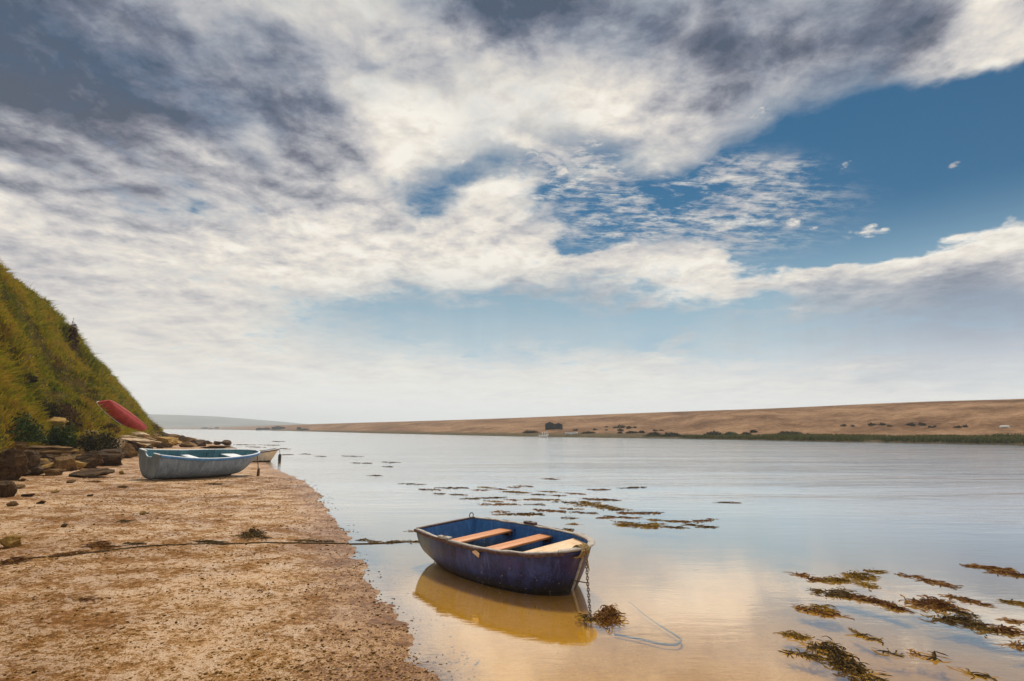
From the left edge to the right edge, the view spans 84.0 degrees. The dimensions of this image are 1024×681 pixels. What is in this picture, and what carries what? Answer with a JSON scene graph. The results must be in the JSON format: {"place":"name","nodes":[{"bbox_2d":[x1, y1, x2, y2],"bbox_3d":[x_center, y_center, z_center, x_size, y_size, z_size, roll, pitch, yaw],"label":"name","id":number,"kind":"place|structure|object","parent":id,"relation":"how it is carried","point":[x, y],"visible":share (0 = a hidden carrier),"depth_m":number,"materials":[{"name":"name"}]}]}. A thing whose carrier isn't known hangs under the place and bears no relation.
{"place":"outdoors","nodes":[
{"label":"outdoors","id":0,"kind":"place"},
{"bbox_2d":[0,258,164,458],"bbox_3d":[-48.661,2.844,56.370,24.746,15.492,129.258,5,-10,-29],"label":"hill","id":1,"kind":"structure","parent":0,"point":[74,381],"depth_m":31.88,"materials":[{"name":"plant"}]},
{"bbox_2d":[9,441,29,450],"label":"rock","id":2,"kind":"object","parent":1,"relation":"on","point":[20,447],"visible":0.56,"depth_m":21.38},
{"bbox_2d":[6,409,51,442],"bbox_3d":[-19.234,3.339,22.039,2.506,1.400,2.157,0,-9,0],"label":"bush","id":3,"kind":"object","parent":1,"relation":"on","point":[33,430],"visible":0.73,"depth_m":21.89,"materials":[{"name":"plant"}]},
{"bbox_2d":[22,372,38,382],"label":"bush","id":4,"kind":"object","parent":1,"relation":"on","point":[33,379],"visible":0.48,"depth_m":26.35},
{"bbox_2d":[42,462,53,467],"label":"rock","id":5,"kind":"object","parent":1,"relation":"on","point":[48,465],"visible":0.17,"depth_m":19.00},
{"bbox_2d":[23,445,75,457],"bbox_3d":[-19.419,4.655,23.244,2.376,0.713,1.901,12,-19,-42],"label":"rock","id":6,"kind":"object","parent":1,"relation":"on","point":[56,450],"visible":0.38,"depth_m":23.03,"materials":[{"name":"stone"}]},
{"bbox_2d":[35,395,67,417],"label":"bush","id":7,"kind":"object","parent":1,"relation":"on","point":[53,409],"visible":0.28,"depth_m":27.22,"materials":[{"name":"plant"}]},
{"bbox_2d":[46,417,68,429],"bbox_3d":[-21.559,3.941,26.765,0.958,0.680,1.197,-5,-4,38],"label":"rock","id":8,"kind":"object","parent":1,"relation":"on","point":[61,420],"visible":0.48,"depth_m":26.73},
{"bbox_2d":[41,420,79,448],"bbox_3d":[-20.064,4.345,25.306,1.706,1.671,1.570,0,-9,0],"label":"bush","id":9,"kind":"object","parent":1,"relation":"on","point":[64,439],"visible":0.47,"depth_m":25.16,"materials":[{"name":"plant"}]},
{"bbox_2d":[52,398,83,428],"bbox_3d":[-22.220,3.643,28.047,2.310,1.592,1.901,0,-9,0],"label":"bush","id":10,"kind":"object","parent":1,"relation":"on","point":[71,418],"visible":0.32,"depth_m":27.97,"materials":[{"name":"plant"}]},
{"bbox_2d":[65,318,80,351],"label":"bush","id":11,"kind":"object","parent":1,"relation":"on","point":[73,335],"visible":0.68,"depth_m":39.84,"materials":[{"name":"plant"}]},
{"bbox_2d":[0,264,155,425],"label":"dry stalks","id":12,"kind":"object","parent":1,"relation":"on","point":[50,344],"visible":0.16,"depth_m":33.18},
{"bbox_2d":[71,446,87,453],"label":"rock","id":13,"kind":"object","parent":1,"relation":"on","point":[77,449],"visible":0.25,"depth_m":25.38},
{"bbox_2d":[74,450,85,454],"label":"rock","id":14,"kind":"object","parent":1,"relation":"on","point":[80,452],"visible":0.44,"depth_m":25.14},
{"bbox_2d":[72,427,123,452],"bbox_3d":[-19.154,4.747,26.140,2.568,1.539,2.013,0,-9,0],"label":"bush","id":15,"kind":"object","parent":1,"relation":"on","point":[101,440],"visible":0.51,"depth_m":25.91,"materials":[{"name":"plant"}]},
{"bbox_2d":[103,422,121,432],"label":"bush","id":16,"kind":"object","parent":1,"relation":"on","point":[111,426],"visible":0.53,"depth_m":30.59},
{"bbox_2d":[110,439,124,447],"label":"rock","id":17,"kind":"object","parent":1,"relation":"on","point":[123,443],"visible":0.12,"depth_m":27.49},
{"bbox_2d":[97,400,146,430],"bbox_3d":[-24.668,4.840,36.289,0.614,1.232,4.570,-31,-30,-15],"label":"canoe","id":18,"kind":"object","parent":1,"relation":"on","point":[123,415],"visible":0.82,"depth_m":35.61,"materials":[{"name":"red paint"}]},
{"bbox_2d":[127,432,148,437],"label":"rock","id":19,"kind":"object","parent":1,"relation":"on","point":[145,435],"visible":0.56,"depth_m":32.83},
{"bbox_2d":[119,435,160,445],"bbox_3d":[-20.443,5.428,30.741,2.680,0.583,2.144,11,-15,-28],"label":"rock","id":20,"kind":"object","parent":1,"relation":"on","point":[138,441],"visible":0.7,"depth_m":30.36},
{"bbox_2d":[152,422,160,436],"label":"bush","id":21,"kind":"object","parent":1,"relation":"on","point":[158,429],"visible":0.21,"depth_m":53.38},
{"bbox_2d":[149,436,178,446],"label":"rock","id":22,"kind":"object","parent":1,"relation":"on","point":[171,441],"visible":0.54,"depth_m":44.65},
{"bbox_2d":[146,414,300,427],"bbox_3d":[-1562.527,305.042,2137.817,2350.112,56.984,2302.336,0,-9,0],"label":"distant hills","id":23,"kind":"structure","parent":0,"point":[175,421],"depth_m":1849.20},
{"bbox_2d":[0,439,879,680],"bbox_3d":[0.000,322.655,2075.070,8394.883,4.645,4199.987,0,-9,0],"label":"ground","id":24,"kind":"structure","parent":0,"point":[529,661],"depth_m":5.33,"materials":[{"name":"sand"}]},
{"bbox_2d":[0,480,16,496],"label":"rock","id":25,"kind":"object","parent":24,"relation":"on","point":[8,488],"visible":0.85,"depth_m":12.07,"materials":[{"name":"stone"}]},
{"bbox_2d":[0,534,21,547],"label":"rock","id":26,"kind":"object","parent":24,"relation":"on","point":[11,541],"visible":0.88,"depth_m":7.44,"materials":[{"name":"stone"}]},
{"bbox_2d":[6,501,18,505],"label":"rock","id":27,"kind":"object","parent":24,"relation":"on","point":[13,503],"visible":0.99,"depth_m":10.98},
{"bbox_2d":[0,448,28,480],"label":"rock","id":28,"kind":"object","parent":24,"relation":"on","point":[13,463],"visible":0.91,"depth_m":15.46,"materials":[{"name":"stone"}]},
{"bbox_2d":[0,556,33,564],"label":"seaweed","id":29,"kind":"object","parent":24,"relation":"on","point":[15,560],"visible":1,"depth_m":6.76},
{"bbox_2d":[16,484,25,488],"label":"rock","id":30,"kind":"object","parent":24,"relation":"on","point":[20,486],"visible":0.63,"depth_m":13.79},
{"bbox_2d":[21,493,34,496],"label":"rock","id":31,"kind":"object","parent":24,"relation":"on","point":[28,495],"visible":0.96,"depth_m":12.31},
{"bbox_2d":[24,450,39,469],"bbox_3d":[-14.545,3.670,17.094,0.574,0.762,0.459,13,-21,-43],"label":"rock","id":32,"kind":"object","parent":24,"relation":"on","point":[33,457],"visible":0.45,"depth_m":17.09,"materials":[{"name":"stone"}]},
{"bbox_2d":[28,466,44,474],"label":"rock","id":33,"kind":"object","parent":24,"relation":"on","point":[37,470],"visible":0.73,"depth_m":17.05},
{"bbox_2d":[41,454,53,460],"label":"rock","id":34,"kind":"object","parent":24,"relation":"on","point":[49,456],"visible":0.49,"depth_m":22.48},
{"bbox_2d":[43,468,65,475],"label":"rock","id":35,"kind":"object","parent":24,"relation":"on","point":[51,472],"visible":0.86,"depth_m":17.21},
{"bbox_2d":[53,456,76,470],"bbox_3d":[-15.098,4.252,19.200,0.663,0.683,0.531,14,-15,-43],"label":"rock","id":36,"kind":"object","parent":24,"relation":"on","point":[67,463],"visible":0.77,"depth_m":19.10,"materials":[{"name":"stone"}]},
{"bbox_2d":[50,550,88,557],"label":"seaweed","id":37,"kind":"object","parent":24,"relation":"on","point":[66,553],"visible":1,"depth_m":7.14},
{"bbox_2d":[75,460,86,469],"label":"rock","id":38,"kind":"object","parent":24,"relation":"on","point":[80,465],"visible":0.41,"depth_m":20.15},
{"bbox_2d":[74,595,99,601],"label":"seaweed","id":39,"kind":"object","parent":24,"relation":"on","point":[86,599],"visible":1,"depth_m":5.38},
{"bbox_2d":[75,450,103,467],"bbox_3d":[-15.742,4.415,21.105,0.783,0.652,0.972,-4,-10,24],"label":"rock","id":40,"kind":"object","parent":24,"relation":"on","point":[92,459],"visible":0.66,"depth_m":20.97,"materials":[{"name":"stone"}]},
{"bbox_2d":[68,468,114,476],"bbox_3d":[-12.918,4.073,17.481,1.108,0.260,0.886,1,-1,-45],"label":"rock","id":41,"kind":"object","parent":24,"relation":"on","point":[93,472],"visible":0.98,"depth_m":17.33,"materials":[{"name":"stone"}]},
{"bbox_2d":[78,539,120,551],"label":"seaweed","id":42,"kind":"object","parent":24,"relation":"on","point":[103,545],"visible":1,"depth_m":7.64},
{"bbox_2d":[98,448,125,465],"bbox_3d":[-16.191,4.700,22.727,1.290,0.723,1.032,2,-3,-34],"label":"rock","id":43,"kind":"object","parent":24,"relation":"on","point":[110,457],"visible":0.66,"depth_m":22.58,"materials":[{"name":"stone"}]},
{"bbox_2d":[123,443,137,457],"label":"rock","id":44,"kind":"object","parent":24,"relation":"on","point":[130,450],"visible":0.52,"depth_m":28.06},
{"bbox_2d":[123,542,146,545],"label":"seaweed","id":45,"kind":"object","parent":24,"relation":"on","point":[134,543],"visible":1,"depth_m":7.88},
{"bbox_2d":[179,441,196,446],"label":"rock","id":46,"kind":"object","parent":24,"relation":"on","point":[187,444],"visible":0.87,"depth_m":47.17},
{"bbox_2d":[182,437,195,441],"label":"rock","id":47,"kind":"object","parent":24,"relation":"on","point":[188,439],"visible":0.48,"depth_m":60.31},
{"bbox_2d":[189,439,205,446],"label":"rock","id":48,"kind":"object","parent":24,"relation":"on","point":[200,443],"visible":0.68,"depth_m":50.20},
{"bbox_2d":[139,448,259,478],"bbox_3d":[-10.204,4.099,18.994,1.688,0.929,3.861,5,-5,29],"label":"rowing boat","id":49,"kind":"object","parent":24,"relation":"on","point":[175,463],"visible":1,"depth_m":18.18,"materials":[{"name":"grey paint"}]},
{"bbox_2d":[0,541,408,562],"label":"mooring rope","id":50,"kind":"object","parent":24,"relation":"on","point":[208,543],"visible":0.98,"depth_m":8.08,"materials":[{"name":"fabric"}]},
{"bbox_2d":[190,539,230,544],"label":"seaweed","id":51,"kind":"object","parent":24,"relation":"on","point":[212,541],"visible":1,"depth_m":8.21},
{"bbox_2d":[0,476,431,680],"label":"beach pebbles","id":52,"kind":"object","parent":24,"relation":"on","point":[258,665],"visible":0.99,"depth_m":4.91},
{"bbox_2d":[200,446,232,448],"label":"rock","id":53,"kind":"object","parent":24,"relation":"on","point":[208,447],"visible":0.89,"depth_m":45.97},
{"bbox_2d":[0,476,490,680],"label":"weed crumbs","id":54,"kind":"object","parent":24,"relation":"on","point":[327,660],"visible":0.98,"depth_m":4.85,"materials":[{"name":"plant"}]},
{"bbox_2d":[231,527,271,540],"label":"seaweed","id":55,"kind":"object","parent":24,"relation":"on","point":[252,533],"visible":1,"depth_m":8.79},
{"bbox_2d":[252,448,278,461],"bbox_3d":[-13.530,5.877,28.737,3.328,0.805,1.360,6,-11,-34],"label":"white rowing boat","id":56,"kind":"object","parent":24,"relation":"on","point":[267,455],"visible":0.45,"depth_m":28.93,"materials":[{"name":"beige paint"}]},
{"bbox_2d":[286,539,334,543],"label":"seaweed","id":57,"kind":"object","parent":24,"relation":"on","point":[309,540],"visible":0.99,"depth_m":8.53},
{"bbox_2d":[0,0,1023,423],"label":"sky","id":58,"kind":"structure","parent":0,"point":[293,211],"materials":[{"name":"white"}]},
{"bbox_2d":[161,399,1023,444],"bbox_3d":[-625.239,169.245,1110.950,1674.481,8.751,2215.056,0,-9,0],"label":"shingle bank","id":59,"kind":"structure","parent":0,"point":[983,417],"depth_m":119.78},
{"bbox_2d":[271,426,284,429],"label":"shed","id":60,"kind":"structure","parent":59,"relation":"on","point":[276,427],"depth_m":420.10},
{"bbox_2d":[522,430,539,432],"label":"bush","id":61,"kind":"object","parent":59,"relation":"on","point":[528,431],"visible":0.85,"depth_m":129.66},
{"bbox_2d":[545,422,562,428],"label":"hut","id":62,"kind":"object","parent":59,"relation":"on","point":[549,425],"visible":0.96,"depth_m":140.17,"materials":[{"name":"stone"}]},
{"bbox_2d":[663,432,680,436],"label":"bush","id":63,"kind":"object","parent":59,"relation":"on","point":[670,434],"visible":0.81,"depth_m":98.32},
{"bbox_2d":[703,430,722,434],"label":"bush","id":64,"kind":"object","parent":59,"relation":"on","point":[713,432],"visible":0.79,"depth_m":98.30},
{"bbox_2d":[777,431,807,433],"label":"bush","id":65,"kind":"object","parent":59,"relation":"on","point":[784,432],"visible":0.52,"depth_m":93.30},
{"bbox_2d":[643,433,1023,443],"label":"marsh grass","id":66,"kind":"structure","parent":59,"relation":"on","point":[977,438],"depth_m":72.03,"materials":[{"name":"plant"}]},
{"bbox_2d":[985,433,1020,436],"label":"bush","id":67,"kind":"object","parent":59,"relation":"on","point":[1007,434],"visible":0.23,"depth_m":66.73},
{"bbox_2d":[163,429,1023,680],"bbox_3d":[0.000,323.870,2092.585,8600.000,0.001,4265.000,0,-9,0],"label":"water","id":68,"kind":"structure","parent":0,"point":[731,584],"depth_m":9.37,"materials":[{"name":"liquid"}]},
{"bbox_2d":[221,440,231,444],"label":"rock","id":69,"kind":"object","parent":68,"relation":"in","point":[226,442],"visible":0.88,"depth_m":57.53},
{"bbox_2d":[460,497,501,498],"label":"seaweed","id":70,"kind":"object","parent":68,"relation":"on","point":[481,497],"visible":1,"depth_m":13.88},
{"bbox_2d":[414,512,594,591],"bbox_3d":[-0.053,2.578,6.804,1.318,0.635,2.473,4,-9,-43],"label":"rowing dinghy","id":71,"kind":"object","parent":68,"relation":"on","point":[526,555],"visible":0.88,"depth_m":6.45,"materials":[{"name":"blue paint"}]},
{"bbox_2d":[572,543,589,570],"bbox_3d":[0.663,2.264,5.950,0.307,0.265,0.168,0,-9,0],"label":"rope","id":72,"kind":"object","parent":71,"relation":"attached to","point":[582,546],"visible":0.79,"depth_m":5.91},
{"bbox_2d":[584,553,591,619],"bbox_3d":[0.735,2.362,5.490,0.030,0.440,0.766,-1,-9,4],"label":"mooring chain","id":73,"kind":"object","parent":71,"relation":"hanging from","point":[589,599],"visible":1,"depth_m":5.50,"materials":[{"name":"metal"}]},
{"bbox_2d":[502,490,530,492],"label":"seaweed","id":74,"kind":"object","parent":68,"relation":"on","point":[513,491],"visible":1,"depth_m":15.25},
{"bbox_2d":[518,512,542,515],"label":"seaweed","id":75,"kind":"object","parent":68,"relation":"on","point":[529,513],"visible":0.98,"depth_m":11.32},
{"bbox_2d":[533,508,566,512],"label":"seaweed","id":76,"kind":"object","parent":68,"relation":"on","point":[550,510],"visible":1,"depth_m":11.81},
{"bbox_2d":[569,511,597,513],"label":"seaweed","id":77,"kind":"object","parent":68,"relation":"on","point":[584,512],"visible":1,"depth_m":11.53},
{"bbox_2d":[574,613,603,622],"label":"seaweed","id":78,"kind":"object","parent":68,"relation":"on","point":[586,617],"visible":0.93,"depth_m":5.12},
{"bbox_2d":[566,501,632,510],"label":"seaweed","id":79,"kind":"object","parent":68,"relation":"on","point":[597,505],"visible":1,"depth_m":12.56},
{"bbox_2d":[582,498,616,500],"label":"seaweed","id":80,"kind":"object","parent":68,"relation":"on","point":[600,499],"visible":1,"depth_m":13.66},
{"bbox_2d":[590,603,628,626],"bbox_3d":[0.862,2.482,5.202,0.392,0.072,0.617,0,-9,0],"label":"seaweed","id":81,"kind":"object","parent":68,"relation":"on","point":[611,613],"visible":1,"depth_m":5.14,"materials":[{"name":"plant"}]},
{"bbox_2d":[613,522,660,526],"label":"seaweed","id":82,"kind":"object","parent":68,"relation":"on","point":[638,525],"visible":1,"depth_m":10.04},
{"bbox_2d":[619,511,661,514],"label":"seaweed","id":83,"kind":"object","parent":68,"relation":"on","point":[620,512],"visible":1,"depth_m":11.49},
{"bbox_2d":[657,525,686,528],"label":"seaweed","id":84,"kind":"object","parent":68,"relation":"on","point":[681,527],"visible":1,"depth_m":9.88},
{"bbox_2d":[666,520,690,522],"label":"seaweed","id":85,"kind":"object","parent":68,"relation":"on","point":[675,521],"visible":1,"depth_m":10.46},
{"bbox_2d":[693,518,717,522],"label":"seaweed","id":86,"kind":"object","parent":68,"relation":"on","point":[706,520],"visible":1,"depth_m":10.54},
{"bbox_2d":[772,630,814,640],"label":"seaweed","id":87,"kind":"object","parent":68,"relation":"on","point":[795,634],"visible":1,"depth_m":4.70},
{"bbox_2d":[790,571,812,577],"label":"seaweed","id":88,"kind":"object","parent":68,"relation":"on","point":[807,575],"visible":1,"depth_m":6.64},
{"bbox_2d":[777,648,831,662],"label":"seaweed","id":89,"kind":"object","parent":68,"relation":"on","point":[812,656],"visible":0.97,"depth_m":4.29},
{"bbox_2d":[791,604,835,618],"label":"seaweed","id":90,"kind":"object","parent":68,"relation":"on","point":[814,610],"visible":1,"depth_m":5.32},
{"bbox_2d":[800,575,828,582],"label":"seaweed","id":91,"kind":"object","parent":68,"relation":"on","point":[819,579],"visible":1,"depth_m":6.43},
{"bbox_2d":[803,603,835,612],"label":"seaweed","id":92,"kind":"object","parent":68,"relation":"on","point":[821,606],"visible":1,"depth_m":5.41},
{"bbox_2d":[821,575,852,582],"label":"seaweed","id":93,"kind":"object","parent":68,"relation":"on","point":[835,578],"visible":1,"depth_m":6.39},
{"bbox_2d":[806,586,870,600],"bbox_3d":[3.367,2.613,5.900,0.563,0.025,0.522,0,-9,0],"label":"seaweed","id":94,"kind":"object","parent":68,"relation":"on","point":[835,592],"visible":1,"depth_m":5.90,"materials":[{"name":"plant"}]},
{"bbox_2d":[824,609,854,620],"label":"seaweed","id":95,"kind":"object","parent":68,"relation":"on","point":[835,613],"visible":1,"depth_m":5.24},
{"bbox_2d":[799,636,891,680],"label":"seaweed","id":96,"kind":"object","parent":68,"relation":"on","point":[854,666],"visible":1,"depth_m":4.14,"materials":[{"name":"plant"}]},
{"bbox_2d":[842,570,879,580],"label":"seaweed","id":97,"kind":"object","parent":68,"relation":"on","point":[855,574],"visible":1,"depth_m":6.54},
{"bbox_2d":[845,627,883,644],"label":"seaweed","id":98,"kind":"object","parent":68,"relation":"on","point":[862,634],"visible":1,"depth_m":4.70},
{"bbox_2d":[853,581,878,590],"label":"seaweed","id":99,"kind":"object","parent":68,"relation":"on","point":[867,584],"visible":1,"depth_m":6.22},
{"bbox_2d":[841,594,891,606],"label":"seaweed","id":100,"kind":"object","parent":68,"relation":"on","point":[862,598],"visible":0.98,"depth_m":5.69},
{"bbox_2d":[864,567,888,573],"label":"seaweed","id":101,"kind":"object","parent":68,"relation":"on","point":[870,571],"visible":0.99,"depth_m":6.80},
{"bbox_2d":[875,648,904,657],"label":"seaweed","id":102,"kind":"object","parent":68,"relation":"on","point":[895,653],"visible":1,"depth_m":4.33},
{"bbox_2d":[871,599,916,612],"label":"seaweed","id":103,"kind":"object","parent":68,"relation":"on","point":[892,605],"visible":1,"depth_m":5.46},
{"bbox_2d":[895,572,922,577],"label":"seaweed","id":104,"kind":"object","parent":68,"relation":"on","point":[905,575],"visible":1,"depth_m":6.61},
{"bbox_2d":[906,649,930,659],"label":"seaweed","id":105,"kind":"object","parent":68,"relation":"on","point":[915,652],"visible":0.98,"depth_m":4.31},
{"bbox_2d":[914,650,950,661],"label":"seaweed","id":106,"kind":"object","parent":68,"relation":"on","point":[933,656],"visible":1,"depth_m":4.24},
{"bbox_2d":[898,594,971,613],"bbox_3d":[4.083,2.549,5.526,0.570,0.038,0.709,-3,-9,21],"label":"seaweed","id":107,"kind":"object","parent":68,"relation":"on","point":[924,604],"visible":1,"depth_m":5.51,"materials":[{"name":"plant"}]},
{"bbox_2d":[910,575,961,589],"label":"seaweed","id":108,"kind":"object","parent":68,"relation":"on","point":[936,582],"visible":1,"depth_m":6.31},
{"bbox_2d":[934,604,978,617],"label":"seaweed","id":109,"kind":"object","parent":68,"relation":"on","point":[961,613],"visible":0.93,"depth_m":5.28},
{"bbox_2d":[937,593,993,606],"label":"seaweed","id":110,"kind":"object","parent":68,"relation":"on","point":[966,600],"visible":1,"depth_m":5.66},
{"bbox_2d":[919,613,1014,636],"bbox_3d":[3.961,2.467,4.970,0.574,0.031,0.587,0,-9,0],"label":"seaweed","id":111,"kind":"object","parent":68,"relation":"on","point":[968,622],"visible":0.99,"depth_m":5.01,"materials":[{"name":"plant"}]},
{"bbox_2d":[949,666,996,680],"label":"seaweed","id":112,"kind":"object","parent":68,"relation":"on","point":[984,676],"visible":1,"depth_m":3.94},
{"bbox_2d":[960,563,1019,572],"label":"seaweed","id":113,"kind":"object","parent":68,"relation":"on","point":[973,565],"visible":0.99,"depth_m":6.97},
{"bbox_2d":[982,569,1023,577],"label":"seaweed","id":114,"kind":"object","parent":68,"relation":"on","point":[1003,573],"visible":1,"depth_m":6.72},
{"bbox_2d":[985,623,1023,635],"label":"seaweed","id":115,"kind":"object","parent":68,"relation":"on","point":[1006,629],"visible":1,"depth_m":4.80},
{"bbox_2d":[995,640,1023,649],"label":"seaweed","id":116,"kind":"object","parent":68,"relation":"on","point":[1017,645],"visible":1,"depth_m":4.49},
{"bbox_2d":[995,617,1023,624],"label":"seaweed","id":117,"kind":"object","parent":68,"relation":"on","point":[1012,620],"visible":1,"depth_m":5.07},
{"bbox_2d":[997,598,1023,607],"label":"seaweed","id":118,"kind":"object","parent":68,"relation":"on","point":[1014,602],"visible":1,"depth_m":5.59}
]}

